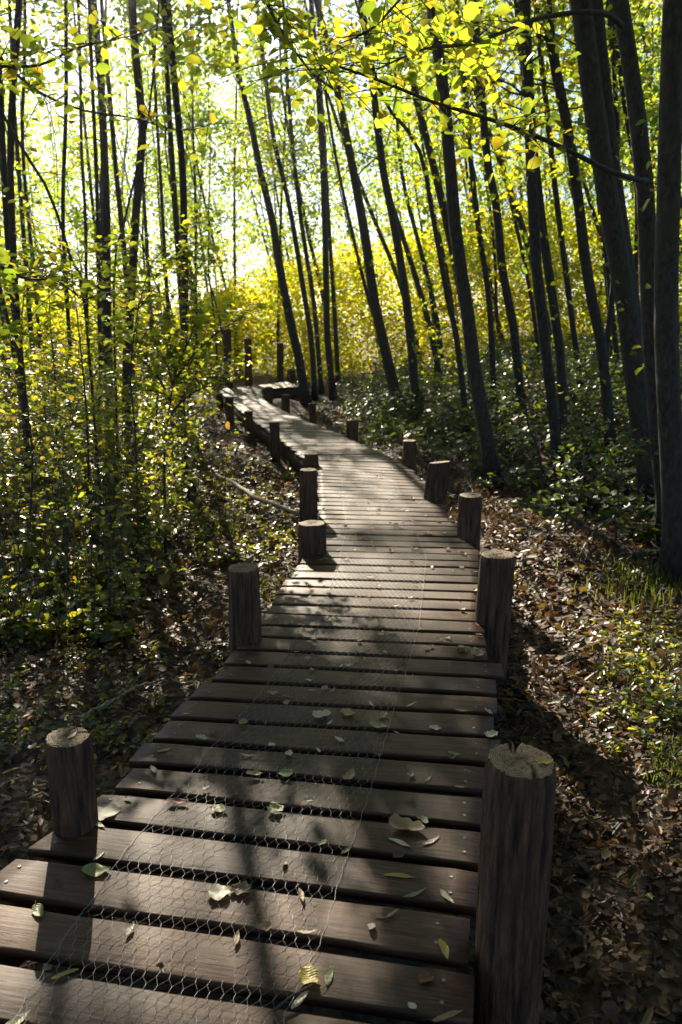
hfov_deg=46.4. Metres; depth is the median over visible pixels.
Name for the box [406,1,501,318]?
slender tree
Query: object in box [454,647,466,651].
fallen leaf
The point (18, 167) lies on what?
slender tree
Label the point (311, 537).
wooden post
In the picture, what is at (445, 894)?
fallen leaf
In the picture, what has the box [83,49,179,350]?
slender tree
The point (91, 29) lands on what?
alder tree
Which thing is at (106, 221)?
alder tree
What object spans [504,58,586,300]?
slender tree
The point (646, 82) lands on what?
slender tree
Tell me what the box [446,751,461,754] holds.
fallen leaf
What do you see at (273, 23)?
overhanging bough
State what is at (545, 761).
fallen leaf
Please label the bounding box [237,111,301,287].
slender tree
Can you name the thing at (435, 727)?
fallen leaf
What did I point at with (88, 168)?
slender tree
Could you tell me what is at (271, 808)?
fallen leaf
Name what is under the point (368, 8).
overhanging bough
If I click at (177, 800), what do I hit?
fallen leaf
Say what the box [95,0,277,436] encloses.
slender tree
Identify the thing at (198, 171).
slender tree
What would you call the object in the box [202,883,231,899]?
fallen leaf
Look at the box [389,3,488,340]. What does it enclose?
slender tree
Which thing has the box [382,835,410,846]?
fallen leaf
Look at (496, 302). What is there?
slender tree
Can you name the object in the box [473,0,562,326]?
slender tree
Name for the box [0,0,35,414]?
slender tree
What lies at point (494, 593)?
wooden post
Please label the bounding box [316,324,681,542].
bramble undergrowth
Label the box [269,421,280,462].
wooden post
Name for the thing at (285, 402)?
wooden post
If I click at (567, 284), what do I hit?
alder tree
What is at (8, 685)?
ground herbs
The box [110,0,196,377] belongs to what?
slender tree
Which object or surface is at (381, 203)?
slender tree
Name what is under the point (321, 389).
alder tree
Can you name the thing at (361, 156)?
slender tree
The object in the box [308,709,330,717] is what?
fallen leaf
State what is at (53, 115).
slender tree
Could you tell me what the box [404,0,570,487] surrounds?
alder tree
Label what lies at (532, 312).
slender tree
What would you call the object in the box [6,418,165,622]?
sapling
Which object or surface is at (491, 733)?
fallen leaf
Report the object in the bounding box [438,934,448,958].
fallen leaf
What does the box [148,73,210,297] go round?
slender tree
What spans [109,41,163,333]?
slender tree
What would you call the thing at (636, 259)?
alder tree
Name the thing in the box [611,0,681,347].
slender tree
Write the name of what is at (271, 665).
fallen leaf
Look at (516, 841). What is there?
wooden post
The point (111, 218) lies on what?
slender tree
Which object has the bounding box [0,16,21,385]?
slender tree
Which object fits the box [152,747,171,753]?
fallen leaf
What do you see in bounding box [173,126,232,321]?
slender tree
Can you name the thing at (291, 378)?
wooden post
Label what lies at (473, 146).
slender tree
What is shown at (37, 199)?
slender tree
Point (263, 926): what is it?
fallen leaf
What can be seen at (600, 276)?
slender tree
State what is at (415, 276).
slender tree
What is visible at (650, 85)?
slender tree
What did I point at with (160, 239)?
slender tree
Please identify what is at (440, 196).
slender tree
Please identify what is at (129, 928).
fallen leaf
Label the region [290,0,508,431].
alder tree
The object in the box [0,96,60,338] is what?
slender tree
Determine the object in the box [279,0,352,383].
alder tree
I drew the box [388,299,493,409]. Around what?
sapling
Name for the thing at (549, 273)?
alder tree
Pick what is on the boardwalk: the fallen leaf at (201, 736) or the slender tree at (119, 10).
the fallen leaf at (201, 736)
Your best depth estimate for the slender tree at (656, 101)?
18.76 m
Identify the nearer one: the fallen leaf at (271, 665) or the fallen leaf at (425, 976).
the fallen leaf at (425, 976)
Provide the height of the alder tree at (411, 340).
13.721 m
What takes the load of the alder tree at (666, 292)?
on the ground at (588, 992)
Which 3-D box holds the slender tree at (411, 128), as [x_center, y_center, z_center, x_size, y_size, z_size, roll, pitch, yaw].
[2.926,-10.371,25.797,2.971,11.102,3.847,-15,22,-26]
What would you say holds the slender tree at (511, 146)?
on the ground at (588, 992)
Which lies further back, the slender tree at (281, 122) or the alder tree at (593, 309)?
the slender tree at (281, 122)
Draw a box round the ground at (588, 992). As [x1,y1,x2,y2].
[0,320,681,1023]
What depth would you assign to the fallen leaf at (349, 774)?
2.83 m
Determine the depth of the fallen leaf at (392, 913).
2.19 m
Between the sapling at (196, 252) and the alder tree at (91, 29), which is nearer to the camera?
the sapling at (196, 252)
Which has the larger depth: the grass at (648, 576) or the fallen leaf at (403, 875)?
the grass at (648, 576)
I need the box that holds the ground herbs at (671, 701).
[552,609,681,758]
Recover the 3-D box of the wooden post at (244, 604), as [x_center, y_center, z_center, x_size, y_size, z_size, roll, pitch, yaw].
[-0.488,0.743,4.099,0.166,0.972,0.188,0,14,0]
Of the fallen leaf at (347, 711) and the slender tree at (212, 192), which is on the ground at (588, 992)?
the slender tree at (212, 192)
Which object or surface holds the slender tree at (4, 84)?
on the ground at (588, 992)
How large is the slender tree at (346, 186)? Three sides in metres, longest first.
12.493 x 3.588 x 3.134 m
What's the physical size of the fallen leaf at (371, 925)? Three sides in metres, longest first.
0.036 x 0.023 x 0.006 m
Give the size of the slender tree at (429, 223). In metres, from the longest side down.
14.332 x 4.116 x 3.596 m
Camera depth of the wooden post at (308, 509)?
6.55 m
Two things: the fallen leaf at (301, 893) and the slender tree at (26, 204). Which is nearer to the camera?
the fallen leaf at (301, 893)
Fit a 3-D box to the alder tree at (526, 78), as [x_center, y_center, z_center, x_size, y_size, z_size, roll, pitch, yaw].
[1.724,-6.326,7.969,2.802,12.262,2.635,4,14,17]
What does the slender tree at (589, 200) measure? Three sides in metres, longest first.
12.986 x 3.710 x 3.488 m
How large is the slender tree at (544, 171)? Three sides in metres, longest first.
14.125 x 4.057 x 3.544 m
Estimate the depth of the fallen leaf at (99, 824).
2.58 m
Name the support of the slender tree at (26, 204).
on the ground at (588, 992)
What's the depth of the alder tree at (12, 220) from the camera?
7.46 m
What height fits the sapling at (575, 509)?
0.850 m
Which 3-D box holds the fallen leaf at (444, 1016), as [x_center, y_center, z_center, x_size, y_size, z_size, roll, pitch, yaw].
[0.239,1.181,1.866,0.109,0.008,0.018,-4,14,-17]
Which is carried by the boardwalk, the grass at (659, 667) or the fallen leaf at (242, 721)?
the fallen leaf at (242, 721)
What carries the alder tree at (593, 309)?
on the ground at (588, 992)
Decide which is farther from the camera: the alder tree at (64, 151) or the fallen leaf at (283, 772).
the alder tree at (64, 151)
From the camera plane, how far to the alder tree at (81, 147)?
14.35 m
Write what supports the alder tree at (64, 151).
on the ground at (588, 992)
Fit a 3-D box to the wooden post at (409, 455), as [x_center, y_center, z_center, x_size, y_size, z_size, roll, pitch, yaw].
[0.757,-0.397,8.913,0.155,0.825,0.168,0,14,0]
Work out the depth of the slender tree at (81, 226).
19.03 m
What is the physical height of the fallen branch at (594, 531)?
0.074 m
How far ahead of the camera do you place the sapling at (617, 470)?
6.46 m
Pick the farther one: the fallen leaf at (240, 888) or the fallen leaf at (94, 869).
the fallen leaf at (94, 869)
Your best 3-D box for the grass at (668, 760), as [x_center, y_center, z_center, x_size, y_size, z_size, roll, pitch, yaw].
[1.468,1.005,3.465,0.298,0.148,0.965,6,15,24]
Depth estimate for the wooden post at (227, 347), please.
18.75 m
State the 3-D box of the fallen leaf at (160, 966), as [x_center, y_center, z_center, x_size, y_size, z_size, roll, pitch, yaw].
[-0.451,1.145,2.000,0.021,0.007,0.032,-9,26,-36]
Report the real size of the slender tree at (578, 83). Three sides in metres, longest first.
12.171 x 3.477 x 3.269 m
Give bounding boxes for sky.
[0,0,681,322]
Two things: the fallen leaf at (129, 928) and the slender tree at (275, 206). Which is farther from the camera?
the slender tree at (275, 206)
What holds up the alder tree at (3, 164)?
on the ground at (588, 992)
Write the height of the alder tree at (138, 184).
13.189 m
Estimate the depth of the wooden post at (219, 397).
16.27 m
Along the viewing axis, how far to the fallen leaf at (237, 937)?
2.09 m
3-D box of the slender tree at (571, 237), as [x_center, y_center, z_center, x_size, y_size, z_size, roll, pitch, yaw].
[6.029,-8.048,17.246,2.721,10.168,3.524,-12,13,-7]
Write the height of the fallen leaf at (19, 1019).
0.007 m
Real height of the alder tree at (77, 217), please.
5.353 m
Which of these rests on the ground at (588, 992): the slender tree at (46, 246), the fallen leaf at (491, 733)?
the slender tree at (46, 246)
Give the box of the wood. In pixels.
[0,0,681,346]
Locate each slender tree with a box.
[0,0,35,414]
[0,0,54,359]
[0,0,78,359]
[0,0,87,392]
[0,5,46,345]
[0,6,58,302]
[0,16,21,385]
[0,31,80,342]
[0,68,28,310]
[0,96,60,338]
[0,117,27,247]
[0,161,28,465]
[0,192,32,407]
[3,56,60,360]
[15,0,168,356]
[18,46,94,355]
[21,0,162,365]
[29,20,88,362]
[32,73,95,323]
[36,0,185,388]
[41,0,158,337]
[46,149,94,326]
[68,109,142,294]
[72,125,124,294]
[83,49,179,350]
[84,84,166,334]
[85,0,156,324]
[90,61,156,317]
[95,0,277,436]
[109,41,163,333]
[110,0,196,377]
[110,4,216,378]
[112,0,264,383]
[122,8,206,305]
[122,42,186,340]
[123,13,221,301]
[127,0,251,371]
[135,8,219,301]
[143,44,211,386]
[147,85,204,298]
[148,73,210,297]
[148,118,201,305]
[157,77,235,339]
[164,0,287,374]
[164,47,232,348]
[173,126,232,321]
[185,33,242,382]
[190,135,255,289]
[210,0,320,364]
[211,49,297,351]
[214,0,354,315]
[223,0,350,349]
[231,0,350,368]
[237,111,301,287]
[244,91,306,342]
[265,0,384,366]
[269,1,423,374]
[293,4,368,326]
[294,99,385,305]
[317,0,443,394]
[336,64,405,305]
[340,1,449,378]
[348,0,492,409]
[348,14,438,353]
[351,8,472,335]
[355,0,583,372]
[355,3,477,369]
[362,102,425,345]
[363,38,420,313]
[383,1,466,336]
[385,0,457,294]
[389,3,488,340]
[390,0,556,359]
[405,1,525,342]
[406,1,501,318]
[406,21,467,295]
[413,0,522,347]
[417,0,552,381]
[418,18,523,355]
[424,73,478,332]
[424,103,486,305]
[455,107,487,327]
[460,0,547,271]
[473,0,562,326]
[477,60,519,317]
[489,106,552,327]
[490,0,660,376]
[494,36,574,313]
[495,6,660,376]
[498,4,627,322]
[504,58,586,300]
[507,18,660,296]
[512,11,570,331]
[525,93,566,250]
[531,3,603,324]
[533,0,679,291]
[536,108,587,323]
[537,1,636,333]
[538,0,662,439]
[538,127,570,299]
[549,0,654,264]
[578,80,634,226]
[595,2,661,247]
[608,0,681,257]
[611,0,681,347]
[617,1,681,295]
[620,4,681,255]
[621,0,681,290]
[629,0,681,206]
[638,3,681,228]
[640,40,681,221]
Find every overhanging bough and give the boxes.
[0,0,203,95]
[0,234,163,342]
[1,49,238,182]
[200,0,373,131]
[306,0,451,84]
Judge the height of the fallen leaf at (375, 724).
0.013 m
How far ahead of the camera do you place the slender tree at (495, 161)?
32.37 m
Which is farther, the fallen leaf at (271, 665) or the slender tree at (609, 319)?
the slender tree at (609, 319)
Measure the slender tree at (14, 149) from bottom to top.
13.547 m
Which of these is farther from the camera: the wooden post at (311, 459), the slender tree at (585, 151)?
the slender tree at (585, 151)
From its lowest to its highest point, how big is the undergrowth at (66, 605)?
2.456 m
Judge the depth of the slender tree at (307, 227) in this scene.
22.98 m
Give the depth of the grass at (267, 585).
6.32 m
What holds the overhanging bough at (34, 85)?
attached to the alder tree at (620, 18)
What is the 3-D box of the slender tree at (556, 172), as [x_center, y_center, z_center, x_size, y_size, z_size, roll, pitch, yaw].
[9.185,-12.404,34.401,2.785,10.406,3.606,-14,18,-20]
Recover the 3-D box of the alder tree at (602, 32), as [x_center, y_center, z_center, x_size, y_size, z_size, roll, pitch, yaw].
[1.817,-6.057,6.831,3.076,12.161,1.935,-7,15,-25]
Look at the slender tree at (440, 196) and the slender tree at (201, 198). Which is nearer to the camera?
the slender tree at (440, 196)
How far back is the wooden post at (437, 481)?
7.12 m
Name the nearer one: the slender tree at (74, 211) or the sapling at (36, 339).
the sapling at (36, 339)
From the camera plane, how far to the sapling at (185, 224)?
6.10 m
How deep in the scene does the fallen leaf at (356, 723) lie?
3.20 m
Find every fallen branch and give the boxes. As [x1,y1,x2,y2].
[80,680,156,718]
[216,473,298,514]
[579,510,642,555]
[632,541,659,558]
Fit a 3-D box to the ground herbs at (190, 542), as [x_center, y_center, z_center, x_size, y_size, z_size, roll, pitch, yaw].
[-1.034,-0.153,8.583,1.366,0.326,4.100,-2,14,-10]
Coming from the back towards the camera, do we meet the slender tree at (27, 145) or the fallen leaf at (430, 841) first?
the slender tree at (27, 145)
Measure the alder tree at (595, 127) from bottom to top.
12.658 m
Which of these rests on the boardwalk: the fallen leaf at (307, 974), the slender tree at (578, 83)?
the fallen leaf at (307, 974)
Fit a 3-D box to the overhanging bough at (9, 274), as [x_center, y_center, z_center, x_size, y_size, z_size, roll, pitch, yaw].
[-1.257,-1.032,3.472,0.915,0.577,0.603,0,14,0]
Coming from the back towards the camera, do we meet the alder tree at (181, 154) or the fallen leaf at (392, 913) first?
the alder tree at (181, 154)
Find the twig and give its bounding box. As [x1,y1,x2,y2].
[272,984,312,1011]
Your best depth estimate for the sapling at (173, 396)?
6.64 m
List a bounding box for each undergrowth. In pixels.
[0,301,250,647]
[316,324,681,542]
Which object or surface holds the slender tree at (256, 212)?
on the ground at (588, 992)
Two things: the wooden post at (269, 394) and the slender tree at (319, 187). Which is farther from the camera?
the slender tree at (319, 187)
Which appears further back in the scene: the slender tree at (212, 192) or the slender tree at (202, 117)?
the slender tree at (212, 192)
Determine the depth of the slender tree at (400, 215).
39.44 m
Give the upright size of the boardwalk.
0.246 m
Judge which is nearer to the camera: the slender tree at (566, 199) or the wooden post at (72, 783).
the wooden post at (72, 783)
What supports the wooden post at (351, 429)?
on the ground at (588, 992)
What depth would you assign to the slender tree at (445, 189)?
36.53 m
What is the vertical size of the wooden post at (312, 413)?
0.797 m
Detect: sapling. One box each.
[0,184,196,478]
[0,228,125,513]
[0,238,109,434]
[0,382,132,597]
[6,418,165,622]
[32,207,237,563]
[91,280,276,554]
[105,243,222,439]
[138,241,239,500]
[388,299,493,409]
[509,403,583,496]
[525,381,570,417]
[526,437,605,532]
[577,418,658,544]
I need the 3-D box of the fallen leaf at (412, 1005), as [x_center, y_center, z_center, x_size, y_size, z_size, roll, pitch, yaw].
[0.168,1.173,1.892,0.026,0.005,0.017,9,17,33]
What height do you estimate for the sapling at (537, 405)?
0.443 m
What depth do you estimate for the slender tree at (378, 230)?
22.06 m
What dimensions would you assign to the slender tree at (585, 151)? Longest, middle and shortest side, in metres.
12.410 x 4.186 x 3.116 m
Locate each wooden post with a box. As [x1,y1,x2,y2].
[45,726,107,919]
[216,393,222,408]
[223,329,232,387]
[225,396,233,423]
[228,562,261,654]
[244,338,252,386]
[244,410,253,443]
[265,387,272,404]
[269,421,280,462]
[277,342,283,382]
[281,394,289,412]
[287,368,295,382]
[298,520,325,564]
[299,468,317,521]
[304,452,318,489]
[308,403,316,423]
[346,419,357,441]
[402,439,415,471]
[423,461,450,504]
[457,493,481,559]
[473,742,555,1023]
[475,549,515,683]
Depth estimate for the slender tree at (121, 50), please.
13.28 m
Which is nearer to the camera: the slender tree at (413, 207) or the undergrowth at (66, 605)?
the undergrowth at (66, 605)
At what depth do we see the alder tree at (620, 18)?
4.05 m
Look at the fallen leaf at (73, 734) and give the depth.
2.51 m
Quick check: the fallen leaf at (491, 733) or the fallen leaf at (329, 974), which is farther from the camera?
the fallen leaf at (491, 733)
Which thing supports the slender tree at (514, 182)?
on the ground at (588, 992)
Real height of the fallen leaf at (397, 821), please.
0.031 m
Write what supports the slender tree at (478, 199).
on the ground at (588, 992)
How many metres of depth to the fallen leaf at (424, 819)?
2.59 m
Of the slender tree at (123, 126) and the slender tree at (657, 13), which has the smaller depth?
the slender tree at (657, 13)
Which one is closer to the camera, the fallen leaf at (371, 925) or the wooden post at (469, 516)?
the fallen leaf at (371, 925)
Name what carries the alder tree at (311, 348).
on the ground at (588, 992)
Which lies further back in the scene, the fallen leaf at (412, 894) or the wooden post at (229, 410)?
the wooden post at (229, 410)
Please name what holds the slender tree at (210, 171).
on the ground at (588, 992)
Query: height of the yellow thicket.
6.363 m
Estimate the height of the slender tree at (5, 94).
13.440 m
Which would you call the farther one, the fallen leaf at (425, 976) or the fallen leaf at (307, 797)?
the fallen leaf at (307, 797)
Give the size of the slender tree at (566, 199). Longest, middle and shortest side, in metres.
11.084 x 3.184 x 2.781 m
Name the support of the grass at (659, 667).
on the ground at (588, 992)
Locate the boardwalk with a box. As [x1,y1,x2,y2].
[0,381,503,1023]
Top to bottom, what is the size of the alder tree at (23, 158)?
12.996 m
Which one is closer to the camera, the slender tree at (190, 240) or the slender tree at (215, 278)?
the slender tree at (190, 240)
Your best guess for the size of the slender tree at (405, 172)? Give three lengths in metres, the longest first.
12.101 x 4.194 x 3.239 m
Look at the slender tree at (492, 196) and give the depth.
12.71 m
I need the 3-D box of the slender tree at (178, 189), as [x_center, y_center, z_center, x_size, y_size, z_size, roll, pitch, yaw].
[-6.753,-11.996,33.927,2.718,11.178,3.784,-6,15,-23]
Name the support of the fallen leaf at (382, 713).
on the boardwalk
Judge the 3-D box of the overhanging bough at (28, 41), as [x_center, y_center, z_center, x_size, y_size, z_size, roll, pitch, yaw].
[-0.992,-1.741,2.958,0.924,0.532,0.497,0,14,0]
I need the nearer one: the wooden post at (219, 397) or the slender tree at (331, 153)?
the wooden post at (219, 397)
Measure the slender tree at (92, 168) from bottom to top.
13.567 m
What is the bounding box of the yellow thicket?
[0,189,681,392]
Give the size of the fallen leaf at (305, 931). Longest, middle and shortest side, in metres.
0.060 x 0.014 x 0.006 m
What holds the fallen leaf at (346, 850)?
on the boardwalk
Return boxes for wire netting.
[10,466,426,1023]
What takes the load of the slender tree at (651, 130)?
on the ground at (588, 992)
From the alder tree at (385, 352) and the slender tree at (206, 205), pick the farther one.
the slender tree at (206, 205)
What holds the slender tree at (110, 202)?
on the ground at (588, 992)
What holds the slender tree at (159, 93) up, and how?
on the ground at (588, 992)
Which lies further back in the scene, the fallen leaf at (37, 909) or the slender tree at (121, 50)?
the slender tree at (121, 50)
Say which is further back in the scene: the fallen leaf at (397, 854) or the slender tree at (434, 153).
the slender tree at (434, 153)
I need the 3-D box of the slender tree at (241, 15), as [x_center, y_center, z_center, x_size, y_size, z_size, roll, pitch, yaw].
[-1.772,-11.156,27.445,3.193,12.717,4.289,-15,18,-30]
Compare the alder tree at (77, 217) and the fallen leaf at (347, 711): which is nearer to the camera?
the fallen leaf at (347, 711)
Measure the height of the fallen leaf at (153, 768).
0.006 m
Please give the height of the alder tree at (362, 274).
12.006 m
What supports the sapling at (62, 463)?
on the ground at (588, 992)
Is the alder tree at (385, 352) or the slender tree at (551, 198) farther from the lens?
the slender tree at (551, 198)
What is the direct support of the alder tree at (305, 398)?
on the ground at (588, 992)
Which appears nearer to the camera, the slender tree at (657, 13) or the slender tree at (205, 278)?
the slender tree at (657, 13)
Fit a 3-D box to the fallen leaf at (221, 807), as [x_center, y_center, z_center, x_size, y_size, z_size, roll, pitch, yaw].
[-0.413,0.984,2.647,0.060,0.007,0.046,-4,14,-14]
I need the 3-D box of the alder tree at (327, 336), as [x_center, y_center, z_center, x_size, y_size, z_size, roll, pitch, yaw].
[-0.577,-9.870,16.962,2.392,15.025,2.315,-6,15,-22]
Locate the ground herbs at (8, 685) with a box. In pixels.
[0,633,222,755]
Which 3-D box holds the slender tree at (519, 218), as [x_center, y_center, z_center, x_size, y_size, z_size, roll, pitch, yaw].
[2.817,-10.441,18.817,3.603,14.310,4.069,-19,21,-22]
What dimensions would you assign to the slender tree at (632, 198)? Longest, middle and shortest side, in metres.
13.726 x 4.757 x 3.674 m
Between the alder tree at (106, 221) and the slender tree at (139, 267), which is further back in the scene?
the slender tree at (139, 267)
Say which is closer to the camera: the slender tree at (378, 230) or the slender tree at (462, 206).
the slender tree at (378, 230)
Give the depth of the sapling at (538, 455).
8.11 m
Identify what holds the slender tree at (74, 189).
on the ground at (588, 992)
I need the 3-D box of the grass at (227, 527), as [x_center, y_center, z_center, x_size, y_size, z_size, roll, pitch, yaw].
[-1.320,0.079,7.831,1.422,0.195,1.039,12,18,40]
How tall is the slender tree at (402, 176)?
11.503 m
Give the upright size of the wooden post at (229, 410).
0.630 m
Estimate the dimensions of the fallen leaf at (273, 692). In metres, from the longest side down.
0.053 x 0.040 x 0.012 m
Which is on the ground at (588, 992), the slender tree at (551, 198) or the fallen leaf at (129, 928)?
the slender tree at (551, 198)
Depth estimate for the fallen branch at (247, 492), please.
8.27 m
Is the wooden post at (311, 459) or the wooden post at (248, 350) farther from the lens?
the wooden post at (248, 350)
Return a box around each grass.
[195,506,283,544]
[260,565,290,601]
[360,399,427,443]
[553,544,681,618]
[565,571,681,738]
[635,686,681,803]
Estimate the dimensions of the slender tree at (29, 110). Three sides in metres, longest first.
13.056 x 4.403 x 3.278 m
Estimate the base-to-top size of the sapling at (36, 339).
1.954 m
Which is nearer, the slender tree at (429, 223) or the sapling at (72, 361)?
the sapling at (72, 361)
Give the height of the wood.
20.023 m
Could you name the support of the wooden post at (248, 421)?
on the ground at (588, 992)
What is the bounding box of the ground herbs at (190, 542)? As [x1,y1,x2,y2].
[182,455,297,564]
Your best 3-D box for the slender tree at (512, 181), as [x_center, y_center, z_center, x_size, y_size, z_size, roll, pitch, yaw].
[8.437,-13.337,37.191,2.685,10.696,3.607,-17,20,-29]
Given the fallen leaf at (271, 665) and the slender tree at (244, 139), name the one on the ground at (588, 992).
the slender tree at (244, 139)
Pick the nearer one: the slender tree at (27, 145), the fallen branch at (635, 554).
the fallen branch at (635, 554)
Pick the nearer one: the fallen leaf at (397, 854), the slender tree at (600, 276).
the fallen leaf at (397, 854)
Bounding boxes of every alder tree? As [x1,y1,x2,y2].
[0,0,59,417]
[0,0,64,513]
[0,0,113,488]
[0,0,117,541]
[3,0,80,400]
[22,0,157,406]
[22,0,164,413]
[42,0,122,396]
[72,0,248,483]
[115,0,231,472]
[148,0,305,463]
[184,0,681,544]
[212,0,318,400]
[214,0,336,407]
[257,0,374,400]
[277,0,332,394]
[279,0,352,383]
[279,14,398,363]
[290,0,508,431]
[306,0,415,411]
[315,0,432,422]
[382,0,638,476]
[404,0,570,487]
[409,0,553,403]
[413,0,539,415]
[449,0,596,393]
[450,0,621,458]
[451,0,656,448]
[513,0,657,333]
[568,0,654,510]
[600,0,662,290]
[619,0,681,585]
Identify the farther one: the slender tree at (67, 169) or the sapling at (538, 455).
the slender tree at (67, 169)
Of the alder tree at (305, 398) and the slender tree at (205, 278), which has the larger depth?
the slender tree at (205, 278)
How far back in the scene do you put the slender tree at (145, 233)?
20.13 m
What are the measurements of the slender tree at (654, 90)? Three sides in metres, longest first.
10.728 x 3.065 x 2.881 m
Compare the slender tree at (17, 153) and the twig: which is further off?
the slender tree at (17, 153)
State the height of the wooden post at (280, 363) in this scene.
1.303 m
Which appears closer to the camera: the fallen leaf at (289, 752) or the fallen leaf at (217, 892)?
the fallen leaf at (217, 892)
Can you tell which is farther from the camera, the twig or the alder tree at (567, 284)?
the alder tree at (567, 284)
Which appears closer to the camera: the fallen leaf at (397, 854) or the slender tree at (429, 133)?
the fallen leaf at (397, 854)
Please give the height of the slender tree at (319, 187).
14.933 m
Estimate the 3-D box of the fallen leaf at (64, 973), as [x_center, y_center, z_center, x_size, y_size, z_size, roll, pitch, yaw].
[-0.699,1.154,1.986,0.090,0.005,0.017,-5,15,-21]
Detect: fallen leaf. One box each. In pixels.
[6,1008,29,1023]
[32,900,43,916]
[45,968,77,978]
[63,731,76,740]
[74,862,110,876]
[95,821,104,826]
[98,804,121,820]
[119,921,134,937]
[150,765,156,772]
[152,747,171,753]
[156,962,165,971]
[162,798,188,803]
[196,734,206,738]
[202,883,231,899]
[209,803,226,811]
[229,880,254,896]
[229,929,239,948]
[239,718,247,723]
[241,770,262,774]
[256,920,271,930]
[262,803,283,812]
[267,663,274,667]
[268,690,278,694]
[279,768,292,777]
[281,991,308,1010]
[285,750,292,754]
[296,929,317,932]
[298,885,303,901]
[298,965,317,983]
[303,795,313,801]
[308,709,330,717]
[322,964,333,989]
[338,708,355,715]
[339,768,354,781]
[341,845,351,852]
[352,720,359,726]
[365,721,388,727]
[368,923,375,928]
[373,873,416,877]
[379,711,386,717]
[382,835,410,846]
[383,813,424,830]
[385,908,398,917]
[393,850,404,857]
[395,887,426,897]
[408,1002,416,1008]
[411,972,434,982]
[416,835,439,844]
[421,815,428,822]
[422,1009,463,1021]
[426,725,439,729]
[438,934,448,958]
[440,887,453,902]
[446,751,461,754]
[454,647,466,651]
[470,649,484,655]
[482,730,497,736]
[530,758,552,763]
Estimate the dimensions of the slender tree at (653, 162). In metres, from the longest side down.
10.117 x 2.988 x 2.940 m
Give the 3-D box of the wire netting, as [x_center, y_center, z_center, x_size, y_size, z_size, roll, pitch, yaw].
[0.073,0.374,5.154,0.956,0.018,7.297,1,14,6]
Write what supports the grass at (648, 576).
on the ground at (588, 992)
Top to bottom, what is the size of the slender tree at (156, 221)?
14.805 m
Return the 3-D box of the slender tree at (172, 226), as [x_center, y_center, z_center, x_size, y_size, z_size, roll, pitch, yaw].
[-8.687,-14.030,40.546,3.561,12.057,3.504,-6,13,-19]
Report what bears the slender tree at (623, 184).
on the ground at (588, 992)
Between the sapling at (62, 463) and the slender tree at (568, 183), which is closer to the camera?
the sapling at (62, 463)
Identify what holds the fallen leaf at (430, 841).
on the boardwalk
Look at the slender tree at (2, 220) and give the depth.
21.56 m
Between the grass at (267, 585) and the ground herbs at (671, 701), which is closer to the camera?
the ground herbs at (671, 701)
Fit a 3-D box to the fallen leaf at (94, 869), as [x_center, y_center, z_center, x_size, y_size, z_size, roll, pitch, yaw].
[-0.737,1.058,2.355,0.104,0.015,0.054,4,14,16]
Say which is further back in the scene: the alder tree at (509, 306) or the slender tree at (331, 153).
the slender tree at (331, 153)
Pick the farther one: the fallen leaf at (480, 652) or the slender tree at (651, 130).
the slender tree at (651, 130)
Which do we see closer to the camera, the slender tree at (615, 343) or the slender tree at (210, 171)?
the slender tree at (615, 343)
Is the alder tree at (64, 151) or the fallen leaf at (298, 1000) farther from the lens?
the alder tree at (64, 151)
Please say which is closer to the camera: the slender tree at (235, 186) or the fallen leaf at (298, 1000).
the fallen leaf at (298, 1000)
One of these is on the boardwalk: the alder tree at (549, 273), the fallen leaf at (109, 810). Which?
the fallen leaf at (109, 810)
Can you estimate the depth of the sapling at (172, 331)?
8.85 m
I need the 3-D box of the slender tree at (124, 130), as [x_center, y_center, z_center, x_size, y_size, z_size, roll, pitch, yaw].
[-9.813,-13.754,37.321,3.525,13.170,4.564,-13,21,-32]
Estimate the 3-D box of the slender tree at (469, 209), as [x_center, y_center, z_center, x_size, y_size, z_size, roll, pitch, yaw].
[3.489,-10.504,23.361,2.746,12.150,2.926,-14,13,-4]
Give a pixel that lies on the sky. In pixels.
(109, 12)
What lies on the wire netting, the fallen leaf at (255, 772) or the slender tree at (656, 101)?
the fallen leaf at (255, 772)
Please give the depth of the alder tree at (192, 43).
8.24 m
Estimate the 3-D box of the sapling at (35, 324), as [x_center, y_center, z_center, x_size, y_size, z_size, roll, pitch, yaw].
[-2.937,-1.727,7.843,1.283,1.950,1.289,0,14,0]
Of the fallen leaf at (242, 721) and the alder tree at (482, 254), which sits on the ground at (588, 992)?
the alder tree at (482, 254)
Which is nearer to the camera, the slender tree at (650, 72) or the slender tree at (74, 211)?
the slender tree at (650, 72)

